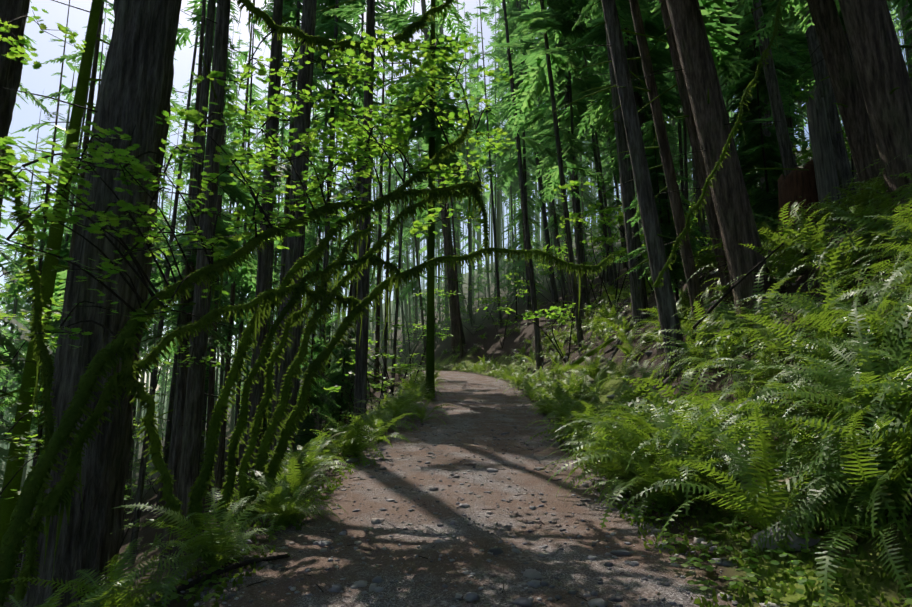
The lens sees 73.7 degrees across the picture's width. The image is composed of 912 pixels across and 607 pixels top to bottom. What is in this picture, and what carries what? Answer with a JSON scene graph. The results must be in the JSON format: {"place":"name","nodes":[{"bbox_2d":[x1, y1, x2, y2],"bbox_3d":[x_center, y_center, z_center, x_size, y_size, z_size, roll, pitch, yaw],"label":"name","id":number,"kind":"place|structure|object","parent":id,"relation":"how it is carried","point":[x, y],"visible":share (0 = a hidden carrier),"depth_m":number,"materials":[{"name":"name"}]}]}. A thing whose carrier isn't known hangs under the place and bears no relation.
{"place":"outdoors","nodes":[
{"label":"outdoors","id":0,"kind":"place"},
{"bbox_2d":[0,0,907,392],"label":"sky","id":1,"kind":"structure","parent":0,"point":[37,81],"materials":[{"name":"white"}]},
{"bbox_2d":[0,139,911,606],"bbox_3d":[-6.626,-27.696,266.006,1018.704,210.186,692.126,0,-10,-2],"label":"terrain","id":2,"kind":"structure","parent":0,"point":[442,571],"depth_m":5.78,"materials":[{"name":"brown soil"}]},
{"bbox_2d":[0,0,29,224],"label":"tree trunk","id":3,"kind":"object","parent":2,"relation":"on","point":[10,69],"visible":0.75,"depth_m":7.97,"materials":[{"name":"brown plant"}]},
{"bbox_2d":[14,0,181,606],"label":"tree trunk","id":4,"kind":"object","parent":2,"relation":"on","point":[137,78],"visible":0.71,"depth_m":6.42,"materials":[{"name":"brown plant"}]},
{"bbox_2d":[0,0,434,547],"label":"mossy tree trunks","id":5,"kind":"object","parent":2,"relation":"on","point":[47,281],"visible":0.75,"depth_m":10.33,"materials":[{"name":"green plant"}]},
{"bbox_2d":[0,0,783,606],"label":"mossy branches","id":6,"kind":"object","parent":2,"relation":"on","point":[56,442],"visible":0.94,"depth_m":6.25,"materials":[{"name":"green plant"}]},
{"bbox_2d":[0,6,517,513],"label":"vine maple","id":7,"kind":"object","parent":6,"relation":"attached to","point":[192,116],"depth_m":6.79,"materials":[{"name":"green plant"}]},
{"bbox_2d":[42,8,771,457],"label":"dead tree trunks","id":8,"kind":"object","parent":2,"relation":"on","point":[520,254],"visible":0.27,"depth_m":25.60,"materials":[{"name":"wood"}]},
{"bbox_2d":[11,89,853,586],"bbox_3d":[0.119,0.310,43.777,53.422,35.276,57.495,0,-10,-2],"label":"understory","id":9,"kind":"object","parent":2,"relation":"on","point":[799,159],"depth_m":28.65,"materials":[{"name":"green plant"}]},
{"bbox_2d":[0,0,910,593],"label":"dead sticks","id":10,"kind":"object","parent":2,"relation":"on","point":[220,572],"visible":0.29,"depth_m":10.48,"materials":[{"name":"grey wood"}]},
{"bbox_2d":[0,155,911,606],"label":"ferns","id":11,"kind":"object","parent":2,"relation":"on","point":[662,451],"visible":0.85,"depth_m":6.25,"materials":[{"name":"green plant"}]},
{"bbox_2d":[0,0,911,560],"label":"twigs","id":12,"kind":"object","parent":2,"relation":"on","point":[588,354],"visible":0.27,"depth_m":13.67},
{"bbox_2d":[162,384,786,606],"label":"pebbles","id":13,"kind":"object","parent":2,"relation":"on","point":[530,573],"visible":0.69,"depth_m":4.95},
{"bbox_2d":[132,373,911,606],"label":"ground cover plants","id":14,"kind":"object","parent":2,"relation":"on","point":[750,574],"visible":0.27,"depth_m":4.31,"materials":[{"name":"green plant"}]},
{"bbox_2d":[134,201,911,605],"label":"fallen logs","id":15,"kind":"object","parent":2,"relation":"on","point":[272,567],"visible":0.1,"depth_m":10.51,"materials":[{"name":"brown wood"}]},
{"bbox_2d":[150,374,911,606],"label":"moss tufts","id":16,"kind":"object","parent":2,"relation":"on","point":[770,572],"visible":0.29,"depth_m":4.36,"materials":[{"name":"green plant"}]},
{"bbox_2d":[180,392,898,605],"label":"rock","id":17,"kind":"object","parent":2,"relation":"on","point":[539,520],"visible":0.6,"depth_m":4.94,"materials":[{"name":"grey stone"}]},
{"bbox_2d":[226,241,908,551],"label":"bank rocks","id":18,"kind":"object","parent":2,"relation":"on","point":[799,540],"visible":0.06,"depth_m":4.76,"materials":[{"name":"grey stone"}]},
{"bbox_2d":[775,160,820,241],"bbox_3d":[8.842,-2.498,15.255,1.710,2.140,1.740,0,-10,-2],"label":"old stump","id":19,"kind":"object","parent":2,"relation":"on","point":[799,186],"visible":0.29,"depth_m":14.86,"materials":[{"name":"brown wood"}]},
{"bbox_2d":[805,85,842,220],"bbox_3d":[8.784,-3.483,14.485,0.567,3.830,0.481,0,-10,-2],"label":"broken snag","id":20,"kind":"object","parent":2,"relation":"on","point":[826,176],"visible":0.65,"depth_m":14.38,"materials":[{"name":"wood"}]}
]}

